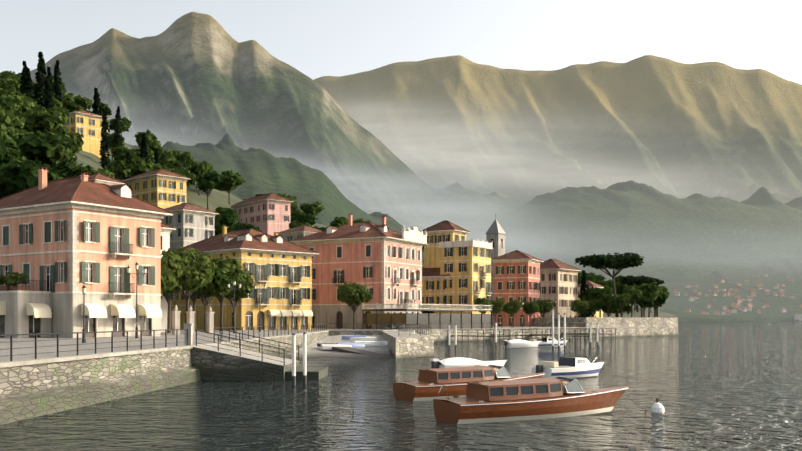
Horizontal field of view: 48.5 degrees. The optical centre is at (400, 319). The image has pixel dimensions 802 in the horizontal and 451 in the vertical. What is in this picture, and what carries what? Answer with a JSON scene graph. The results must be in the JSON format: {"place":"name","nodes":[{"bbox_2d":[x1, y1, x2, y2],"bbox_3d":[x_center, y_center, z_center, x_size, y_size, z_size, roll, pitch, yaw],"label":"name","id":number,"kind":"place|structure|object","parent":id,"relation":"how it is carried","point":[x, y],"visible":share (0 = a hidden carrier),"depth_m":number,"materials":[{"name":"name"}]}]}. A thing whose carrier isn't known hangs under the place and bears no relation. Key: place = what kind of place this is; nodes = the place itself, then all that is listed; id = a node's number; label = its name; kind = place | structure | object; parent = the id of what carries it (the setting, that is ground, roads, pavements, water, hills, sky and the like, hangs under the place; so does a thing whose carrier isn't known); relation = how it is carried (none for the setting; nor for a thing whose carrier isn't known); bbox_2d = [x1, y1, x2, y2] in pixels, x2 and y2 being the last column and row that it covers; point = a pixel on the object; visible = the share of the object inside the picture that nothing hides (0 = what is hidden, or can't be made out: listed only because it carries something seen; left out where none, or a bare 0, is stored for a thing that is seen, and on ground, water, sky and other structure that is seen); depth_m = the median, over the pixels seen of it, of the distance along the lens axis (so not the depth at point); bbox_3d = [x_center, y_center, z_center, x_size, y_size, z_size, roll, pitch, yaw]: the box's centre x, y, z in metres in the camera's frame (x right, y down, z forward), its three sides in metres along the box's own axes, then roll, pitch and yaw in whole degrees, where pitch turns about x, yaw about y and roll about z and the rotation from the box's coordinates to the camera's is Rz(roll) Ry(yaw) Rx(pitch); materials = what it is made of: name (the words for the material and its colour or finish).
{"place":"outdoors","nodes":[
{"label":"outdoors","id":0,"kind":"place"},
{"bbox_2d":[171,226,318,329],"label":"yellow building","id":1,"kind":"structure","parent":0,"point":[278,266],"depth_m":147.93,"materials":[{"name":"paint"}]},
{"bbox_2d":[0,325,586,361],"bbox_3d":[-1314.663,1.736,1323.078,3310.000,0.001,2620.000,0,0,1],"label":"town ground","id":2,"kind":"structure","parent":0,"point":[118,343],"depth_m":67.22,"materials":[{"name":"stone"}]},
{"bbox_2d":[82,285,85,342],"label":"street lamp","id":3,"kind":"object","parent":2,"relation":"on","point":[83,329],"visible":1,"depth_m":66.31,"materials":[{"name":"grey metal"}]},
{"bbox_2d":[0,167,173,337],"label":"salmon building","id":4,"kind":"structure","parent":2,"relation":"on","point":[63,241],"depth_m":86.71,"materials":[{"name":"paint"}]},
{"bbox_2d":[5,272,28,286],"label":"potted plant","id":5,"kind":"object","parent":4,"relation":"on","point":[10,279],"visible":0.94,"depth_m":82.74,"materials":[{"name":"green plant"}]},
{"bbox_2d":[127,263,146,337],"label":"street lamp","id":6,"kind":"object","parent":2,"relation":"on","point":[144,272],"visible":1,"depth_m":82.32,"materials":[{"name":"grey metal"}]},
{"bbox_2d":[161,223,175,331],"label":"narrow white house","id":7,"kind":"structure","parent":2,"relation":"on","point":[166,229],"depth_m":123.95,"materials":[{"name":"paint"}]},
{"bbox_2d":[161,263,176,291],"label":"lime tree","id":8,"kind":"object","parent":2,"relation":"on","point":[169,279],"visible":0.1,"depth_m":104.17,"materials":[{"name":"green plant"}]},
{"bbox_2d":[161,255,184,292],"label":"lime tree","id":9,"kind":"object","parent":2,"relation":"on","point":[171,262],"visible":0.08,"depth_m":108.25,"materials":[{"name":"green plant"}]},
{"bbox_2d":[171,306,180,334],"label":"gate pillar","id":10,"kind":"structure","parent":2,"relation":"on","point":[175,319],"depth_m":99.18,"materials":[{"name":"stone"}]},
{"bbox_2d":[161,252,206,332],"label":"lime tree","id":11,"kind":"object","parent":2,"relation":"on","point":[190,283],"visible":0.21,"depth_m":113.35,"materials":[{"name":"green plant"}]},
{"bbox_2d":[161,246,213,323],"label":"lime tree","id":12,"kind":"object","parent":2,"relation":"on","point":[200,263],"visible":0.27,"depth_m":118.48,"materials":[{"name":"green plant"}]},
{"bbox_2d":[184,265,232,331],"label":"lime tree","id":13,"kind":"object","parent":2,"relation":"on","point":[219,282],"visible":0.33,"depth_m":124.54,"materials":[{"name":"green plant"}]},
{"bbox_2d":[205,307,214,333],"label":"gate pillar","id":14,"kind":"structure","parent":2,"relation":"on","point":[209,321],"depth_m":108.18,"materials":[{"name":"stone"}]},
{"bbox_2d":[210,256,241,330],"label":"lime tree","id":15,"kind":"object","parent":2,"relation":"on","point":[232,267],"visible":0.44,"depth_m":130.70,"materials":[{"name":"green plant"}]},
{"bbox_2d":[225,268,254,330],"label":"lime tree","id":16,"kind":"object","parent":2,"relation":"on","point":[247,286],"visible":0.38,"depth_m":135.63,"materials":[{"name":"green plant"}]},
{"bbox_2d":[337,281,372,329],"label":"lime tree","id":17,"kind":"object","parent":2,"relation":"on","point":[354,295],"visible":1,"depth_m":148.64,"materials":[{"name":"green plant"}]},
{"bbox_2d":[290,214,428,328],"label":"rose building","id":18,"kind":"structure","parent":2,"relation":"on","point":[382,263],"depth_m":170.85,"materials":[{"name":"pink paint"}]},
{"bbox_2d":[362,303,491,328],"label":"restaurant terrace","id":19,"kind":"structure","parent":2,"relation":"on","point":[466,321],"depth_m":159.25,"materials":[{"name":"grey metal"}]},
{"bbox_2d":[422,268,450,313],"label":"building","id":20,"kind":"structure","parent":2,"relation":"on","point":[431,289],"depth_m":200.81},
{"bbox_2d":[422,220,470,267],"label":"building","id":21,"kind":"structure","parent":2,"relation":"on","point":[444,231],"depth_m":205.04,"materials":[{"name":"paint"}]},
{"bbox_2d":[439,239,492,313],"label":"ochre building","id":22,"kind":"structure","parent":2,"relation":"on","point":[466,265],"depth_m":197.71,"materials":[{"name":"paint"}]},
{"bbox_2d":[474,297,492,313],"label":"lime tree","id":23,"kind":"object","parent":2,"relation":"on","point":[479,301],"visible":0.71,"depth_m":186.30,"materials":[{"name":"green plant"}]},
{"bbox_2d":[485,219,505,323],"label":"church bell tower","id":24,"kind":"structure","parent":2,"relation":"on","point":[495,233],"depth_m":262.27,"materials":[{"name":"stone"}]},
{"bbox_2d":[488,298,505,321],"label":"lime tree","id":25,"kind":"object","parent":2,"relation":"on","point":[498,305],"visible":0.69,"depth_m":190.24,"materials":[{"name":"green plant"}]},
{"bbox_2d":[502,300,522,326],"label":"lime tree","id":26,"kind":"object","parent":2,"relation":"on","point":[512,308],"visible":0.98,"depth_m":194.83,"materials":[{"name":"green plant"}]},
{"bbox_2d":[521,301,539,326],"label":"lime tree","id":27,"kind":"object","parent":2,"relation":"on","point":[529,308],"visible":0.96,"depth_m":201.05,"materials":[{"name":"green plant"}]},
{"bbox_2d":[534,299,552,326],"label":"lime tree","id":28,"kind":"object","parent":2,"relation":"on","point":[545,306],"visible":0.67,"depth_m":208.08,"materials":[{"name":"green plant"}]},
{"bbox_2d":[540,259,581,317],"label":"cream building","id":29,"kind":"structure","parent":2,"relation":"on","point":[559,281],"depth_m":241.35,"materials":[{"name":"paint"}]},
{"bbox_2d":[570,300,589,316],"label":"lime tree","id":30,"kind":"object","parent":2,"relation":"on","point":[580,306],"visible":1,"depth_m":219.56,"materials":[{"name":"green plant"}]},
{"bbox_2d":[579,271,587,323],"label":"cypress tree","id":31,"kind":"object","parent":2,"relation":"on","point":[583,287],"visible":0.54,"depth_m":248.13,"materials":[{"name":"green plant"}]},
{"bbox_2d":[584,298,604,316],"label":"lime tree","id":32,"kind":"object","parent":2,"relation":"on","point":[596,305],"visible":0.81,"depth_m":223.36,"materials":[{"name":"green plant"}]},
{"bbox_2d":[283,335,390,357],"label":"ramp","id":33,"kind":"structure","parent":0,"point":[314,349],"depth_m":104.05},
{"bbox_2d":[317,343,393,356],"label":"ramp edge","id":34,"kind":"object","parent":33,"relation":"on","point":[353,350],"depth_m":99.67,"materials":[{"name":"grey concrete"}]},
{"bbox_2d":[0,326,676,424],"bbox_3d":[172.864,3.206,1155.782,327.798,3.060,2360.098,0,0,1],"label":"quay walls","id":35,"kind":"structure","parent":0,"point":[32,388],"depth_m":45.17,"materials":[{"name":"stone"}]},
{"bbox_2d":[0,322,591,365],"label":"quay railings","id":36,"kind":"object","parent":35,"relation":"on","point":[188,334],"visible":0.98,"depth_m":57.60,"materials":[{"name":"metal"}]},
{"bbox_2d":[3,143,676,324],"bbox_3d":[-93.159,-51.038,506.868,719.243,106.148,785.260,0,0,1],"label":"hill terrain","id":37,"kind":"structure","parent":0,"point":[217,198],"depth_m":355.38,"materials":[{"name":"plant"}]},
{"bbox_2d":[0,123,18,148],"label":"broad tree","id":38,"kind":"object","parent":37,"relation":"on","point":[11,131],"visible":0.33,"depth_m":188.78,"materials":[{"name":"green plant"}]},
{"bbox_2d":[0,98,21,114],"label":"broad tree","id":39,"kind":"object","parent":37,"relation":"on","point":[15,108],"visible":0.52,"depth_m":241.97,"materials":[{"name":"green plant"}]},
{"bbox_2d":[0,105,27,131],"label":"broad tree","id":40,"kind":"object","parent":37,"relation":"on","point":[8,118],"visible":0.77,"depth_m":202.16,"materials":[{"name":"green plant"}]},
{"bbox_2d":[0,139,30,165],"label":"broad tree","id":41,"kind":"object","parent":37,"relation":"on","point":[7,155],"visible":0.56,"depth_m":148.03,"materials":[{"name":"green plant"}]},
{"bbox_2d":[2,94,33,114],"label":"broad tree","id":42,"kind":"object","parent":37,"relation":"on","point":[25,105],"visible":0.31,"depth_m":258.11,"materials":[{"name":"green plant"}]},
{"bbox_2d":[22,67,34,99],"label":"cypress tree","id":43,"kind":"object","parent":37,"relation":"on","point":[28,88],"visible":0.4,"depth_m":302.44,"materials":[{"name":"green plant"}]},
{"bbox_2d":[0,159,59,194],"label":"broad tree","id":44,"kind":"object","parent":37,"relation":"on","point":[24,176],"visible":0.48,"depth_m":132.48,"materials":[{"name":"green plant"}]},
{"bbox_2d":[32,51,46,109],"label":"cypress tree","id":45,"kind":"object","parent":37,"relation":"on","point":[40,77],"visible":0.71,"depth_m":332.37,"materials":[{"name":"green plant"}]},
{"bbox_2d":[22,104,68,134],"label":"broad tree","id":46,"kind":"object","parent":37,"relation":"on","point":[52,120],"visible":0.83,"depth_m":211.83,"materials":[{"name":"green plant"}]},
{"bbox_2d":[17,132,80,167],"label":"broad tree","id":47,"kind":"object","parent":37,"relation":"on","point":[49,148],"visible":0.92,"depth_m":158.51,"materials":[{"name":"green plant"}]},
{"bbox_2d":[43,66,54,111],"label":"cypress tree","id":48,"kind":"object","parent":37,"relation":"on","point":[48,101],"visible":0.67,"depth_m":324.45,"materials":[{"name":"green plant"}]},
{"bbox_2d":[52,60,62,100],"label":"cypress tree","id":49,"kind":"object","parent":37,"relation":"on","point":[57,84],"visible":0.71,"depth_m":352.65,"materials":[{"name":"green plant"}]},
{"bbox_2d":[41,159,78,177],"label":"broad tree","id":50,"kind":"object","parent":37,"relation":"on","point":[61,169],"visible":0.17,"depth_m":157.68,"materials":[{"name":"green plant"}]},
{"bbox_2d":[53,89,73,107],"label":"broad tree","id":51,"kind":"object","parent":37,"relation":"on","point":[68,98],"visible":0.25,"depth_m":360.50,"materials":[{"name":"green plant"}]},
{"bbox_2d":[68,132,83,163],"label":"broad tree","id":52,"kind":"object","parent":37,"relation":"on","point":[78,137],"visible":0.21,"depth_m":221.54,"materials":[{"name":"green plant"}]},
{"bbox_2d":[72,94,92,109],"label":"broad tree","id":53,"kind":"object","parent":37,"relation":"on","point":[84,102],"visible":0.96,"depth_m":383.08,"materials":[{"name":"green plant"}]},
{"bbox_2d":[64,110,111,157],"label":"yellow villa","id":54,"kind":"object","parent":37,"relation":"on","point":[88,125],"depth_m":306.16,"materials":[{"name":"paint"}]},
{"bbox_2d":[67,163,113,177],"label":"broad tree","id":55,"kind":"object","parent":37,"relation":"on","point":[76,170],"visible":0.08,"depth_m":153.87,"materials":[{"name":"green plant"}]},
{"bbox_2d":[91,88,101,114],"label":"cypress tree","id":56,"kind":"object","parent":37,"relation":"on","point":[96,107],"visible":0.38,"depth_m":327.23,"materials":[{"name":"green plant"}]},
{"bbox_2d":[99,111,110,168],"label":"cypress tree","id":57,"kind":"object","parent":37,"relation":"on","point":[104,152],"visible":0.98,"depth_m":281.73,"materials":[{"name":"green plant"}]},
{"bbox_2d":[112,106,123,161],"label":"cypress tree","id":58,"kind":"object","parent":37,"relation":"on","point":[118,140],"visible":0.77,"depth_m":319.71,"materials":[{"name":"green plant"}]},
{"bbox_2d":[107,160,133,179],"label":"broad tree","id":59,"kind":"object","parent":37,"relation":"on","point":[120,170],"visible":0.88,"depth_m":250.06,"materials":[{"name":"green plant"}]},
{"bbox_2d":[111,145,136,161],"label":"broad tree","id":60,"kind":"object","parent":37,"relation":"on","point":[119,153],"visible":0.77,"depth_m":300.62,"materials":[{"name":"green plant"}]},
{"bbox_2d":[122,157,153,175],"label":"broad tree","id":61,"kind":"object","parent":37,"relation":"on","point":[140,165],"visible":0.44,"depth_m":273.57,"materials":[{"name":"green plant"}]},
{"bbox_2d":[139,133,149,162],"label":"cypress tree","id":62,"kind":"object","parent":37,"relation":"on","point":[144,152],"visible":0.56,"depth_m":301.65,"materials":[{"name":"green plant"}]},
{"bbox_2d":[137,135,162,151],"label":"broad tree","id":63,"kind":"object","parent":37,"relation":"on","point":[153,144],"visible":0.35,"depth_m":353.05,"materials":[{"name":"green plant"}]},
{"bbox_2d":[121,168,190,208],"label":"yellow house","id":64,"kind":"structure","parent":37,"relation":"on","point":[162,188],"depth_m":236.91,"materials":[{"name":"paint"}]},
{"bbox_2d":[159,151,175,165],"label":"broad tree","id":65,"kind":"object","parent":37,"relation":"on","point":[166,159],"visible":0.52,"depth_m":348.78,"materials":[{"name":"green plant"}]},
{"bbox_2d":[164,150,193,169],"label":"broad tree","id":66,"kind":"object","parent":37,"relation":"on","point":[184,159],"visible":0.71,"depth_m":359.38,"materials":[{"name":"green plant"}]},
{"bbox_2d":[181,169,195,198],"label":"broad tree","id":67,"kind":"object","parent":37,"relation":"on","point":[192,176],"visible":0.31,"depth_m":336.24,"materials":[{"name":"green plant"}]},
{"bbox_2d":[161,203,218,250],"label":"grey house","id":68,"kind":"structure","parent":37,"relation":"on","point":[191,223],"depth_m":208.70,"materials":[{"name":"paint"}]},
{"bbox_2d":[187,160,212,195],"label":"broad tree","id":69,"kind":"object","parent":37,"relation":"on","point":[197,169],"visible":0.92,"depth_m":353.55,"materials":[{"name":"green plant"}]},
{"bbox_2d":[196,170,223,209],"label":"broad tree","id":70,"kind":"object","parent":37,"relation":"on","point":[208,182],"visible":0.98,"depth_m":331.73,"materials":[{"name":"green plant"}]},
{"bbox_2d":[214,206,239,234],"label":"broad tree","id":71,"kind":"object","parent":37,"relation":"on","point":[227,217],"visible":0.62,"depth_m":224.99,"materials":[{"name":"green plant"}]},
{"bbox_2d":[216,172,244,204],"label":"broad tree","id":72,"kind":"object","parent":37,"relation":"on","point":[229,183],"visible":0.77,"depth_m":366.47,"materials":[{"name":"green plant"}]},
{"bbox_2d":[227,222,261,231],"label":"broad tree","id":73,"kind":"object","parent":37,"relation":"on","point":[238,226],"visible":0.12,"depth_m":215.93,"materials":[{"name":"green plant"}]},
{"bbox_2d":[229,193,293,235],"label":"pink house","id":74,"kind":"structure","parent":37,"relation":"on","point":[269,213],"depth_m":304.85,"materials":[{"name":"paint"}]},
{"bbox_2d":[278,225,321,243],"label":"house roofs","id":75,"kind":"structure","parent":37,"relation":"on","point":[300,231],"depth_m":266.42,"materials":[{"name":"red tile"}]},
{"bbox_2d":[292,213,317,224],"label":"broad tree","id":76,"kind":"object","parent":37,"relation":"on","point":[309,218],"visible":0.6,"depth_m":344.61,"materials":[{"name":"green plant"}]},
{"bbox_2d":[300,201,323,225],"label":"broad tree","id":77,"kind":"object","parent":37,"relation":"on","point":[316,208],"visible":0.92,"depth_m":400.01,"materials":[{"name":"green plant"}]},
{"bbox_2d":[124,137,585,265],"bbox_3d":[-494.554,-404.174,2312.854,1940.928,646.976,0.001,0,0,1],"label":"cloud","id":78,"kind":"structure","parent":0,"point":[436,212],"depth_m":2296.63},
{"bbox_2d":[0,321,801,450],"bbox_3d":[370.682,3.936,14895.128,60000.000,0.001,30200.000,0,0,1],"label":"lake water","id":79,"kind":"structure","parent":0,"point":[724,386],"depth_m":38.54,"materials":[{"name":"black liquid"}]},
{"bbox_2d":[191,344,327,380],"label":"boat ramp","id":80,"kind":"structure","parent":79,"relation":"in","point":[210,363],"depth_m":57.47,"materials":[{"name":"stone"}]},
{"bbox_2d":[292,333,295,384],"bbox_3d":[-6.423,2.876,53.424,0.241,4.120,0.253,0,0,1],"label":"mooring pole","id":81,"kind":"object","parent":79,"relation":"in","point":[293,358],"visible":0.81,"depth_m":53.34,"materials":[{"name":"grey"}]},
{"bbox_2d":[303,332,306,384],"bbox_3d":[-5.832,2.851,54.010,0.241,4.170,0.253,0,0,1],"label":"mooring pole","id":82,"kind":"object","parent":79,"relation":"in","point":[304,359],"visible":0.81,"depth_m":53.92,"materials":[{"name":"grey"}]},
{"bbox_2d":[382,330,433,358],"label":"stone pier","id":83,"kind":"structure","parent":79,"relation":"in","point":[405,345],"depth_m":93.70,"materials":[{"name":"stone"}]},
{"bbox_2d":[393,365,544,400],"bbox_3d":[3.799,3.352,45.841,9.636,1.928,2.364,0,2,-34],"label":"water taxi","id":84,"kind":"object","parent":79,"relation":"in","point":[427,385],"visible":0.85,"depth_m":44.00,"materials":[{"name":"beige"}]},
{"bbox_2d":[431,357,506,368],"bbox_3d":[5.111,3.596,65.397,6.700,1.680,2.138,0,0,-31],"label":"boat","id":85,"kind":"object","parent":79,"relation":"on","point":[454,362],"visible":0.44,"depth_m":64.16,"materials":[{"name":"white"}]},
{"bbox_2d":[447,329,515,341],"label":"jetty","id":86,"kind":"object","parent":79,"relation":"on","point":[477,336],"visible":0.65,"depth_m":156.38,"materials":[{"name":"grey wood"}]},
{"bbox_2d":[503,339,541,347],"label":"moored boat","id":87,"kind":"object","parent":79,"relation":"on","point":[516,343],"visible":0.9,"depth_m":123.58,"materials":[{"name":"white"}]},
{"bbox_2d":[433,376,627,423],"bbox_3d":[5.596,3.352,36.281,9.636,1.928,2.364,0,1,-29],"label":"water taxi","id":88,"kind":"object","parent":79,"relation":"on","point":[518,399],"visible":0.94,"depth_m":34.97,"materials":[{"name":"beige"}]},
{"bbox_2d":[490,329,596,341],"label":"jetty","id":89,"kind":"object","parent":79,"relation":"on","point":[545,335],"visible":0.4,"depth_m":161.34,"materials":[{"name":"grey wood"}]},
{"bbox_2d":[530,338,567,346],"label":"moored boat","id":90,"kind":"object","parent":79,"relation":"on","point":[546,342],"visible":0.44,"depth_m":126.52,"materials":[{"name":"white"}]},
{"bbox_2d":[532,357,603,377],"bbox_3d":[11.699,3.414,61.035,6.400,1.644,2.098,0,0,-35],"label":"motorboat","id":91,"kind":"object","parent":79,"relation":"on","point":[568,367],"visible":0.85,"depth_m":60.12,"materials":[{"name":"white"}]},
{"bbox_2d":[533,317,678,334],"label":"stone quay wall","id":92,"kind":"structure","parent":79,"relation":"in","point":[620,322],"depth_m":208.12,"materials":[{"name":"stone"}]},
{"bbox_2d":[588,287,613,316],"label":"broad tree","id":93,"kind":"object","parent":92,"relation":"on","point":[595,293],"visible":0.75,"depth_m":229.12,"materials":[{"name":"green plant"}]},
{"bbox_2d":[574,252,644,316],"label":"pine tree","id":94,"kind":"object","parent":92,"relation":"on","point":[619,262],"visible":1,"depth_m":230.96,"materials":[{"name":"green plant"}]},
{"bbox_2d":[610,293,629,316],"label":"broad tree","id":95,"kind":"object","parent":92,"relation":"on","point":[622,300],"visible":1,"depth_m":219.70,"materials":[{"name":"green plant"}]},
{"bbox_2d":[621,286,642,317],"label":"broad tree","id":96,"kind":"object","parent":92,"relation":"on","point":[633,292],"visible":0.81,"depth_m":224.80,"materials":[{"name":"green plant"}]},
{"bbox_2d":[618,275,664,317],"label":"pine tree","id":97,"kind":"object","parent":92,"relation":"on","point":[632,280],"visible":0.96,"depth_m":242.12,"materials":[{"name":"green plant"}]},
{"bbox_2d":[635,296,653,317],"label":"broad tree","id":98,"kind":"object","parent":92,"relation":"on","point":[644,302],"visible":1,"depth_m":221.54,"materials":[{"name":"green plant"}]},
{"bbox_2d":[637,282,662,317],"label":"broad tree","id":99,"kind":"object","parent":92,"relation":"on","point":[652,291],"visible":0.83,"depth_m":228.41,"materials":[{"name":"green plant"}]},
{"bbox_2d":[650,398,664,413],"bbox_3d":[10.740,3.701,37.309,0.600,0.810,0.600,0,0,1],"label":"mooring buoy","id":100,"kind":"object","parent":79,"relation":"in","point":[657,407],"visible":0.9,"depth_m":37.12,"materials":[{"name":"white"}]},
{"bbox_2d":[0,0,801,84],"label":"sky","id":101,"kind":"structure","parent":0,"point":[317,38],"materials":[{"name":"white"}]},
{"bbox_2d":[30,12,782,321],"bbox_3d":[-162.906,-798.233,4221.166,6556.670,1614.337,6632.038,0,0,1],"label":"mountain terrain","id":102,"kind":"structure","parent":0,"point":[254,114],"depth_m":3983.38,"materials":[{"name":"plant"}]},
{"bbox_2d":[491,250,543,325],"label":"red building","id":103,"kind":"structure","parent":0,"point":[516,274],"depth_m":223.26,"materials":[{"name":"paint"}]},
{"bbox_2d":[314,55,801,285],"bbox_3d":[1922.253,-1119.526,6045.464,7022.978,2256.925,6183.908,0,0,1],"label":"mountain terrain","id":104,"kind":"structure","parent":0,"point":[650,123],"depth_m":6453.14,"materials":[{"name":"stone"}]},
{"bbox_2d":[319,76,801,203],"bbox_3d":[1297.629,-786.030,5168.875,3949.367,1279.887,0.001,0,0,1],"label":"mist","id":105,"kind":"structure","parent":0,"point":[438,151],"depth_m":5192.55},
{"bbox_2d":[578,280,603,316],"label":"yellow building","id":106,"kind":"structure","parent":0,"point":[591,284],"depth_m":263.16,"materials":[{"name":"paint"}]},
{"bbox_2d":[612,246,801,320],"bbox_3d":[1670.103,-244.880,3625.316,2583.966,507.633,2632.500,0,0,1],"label":"mountain terrain","id":107,"kind":"structure","parent":0,"point":[778,271],"depth_m":2776.53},
{"bbox_2d":[673,274,801,319],"bbox_3d":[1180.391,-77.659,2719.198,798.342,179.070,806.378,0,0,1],"label":"distant village houses","id":108,"kind":"structure","parent":107,"relation":"on","point":[748,307],"depth_m":2615.48,"materials":[{"name":"brown"}]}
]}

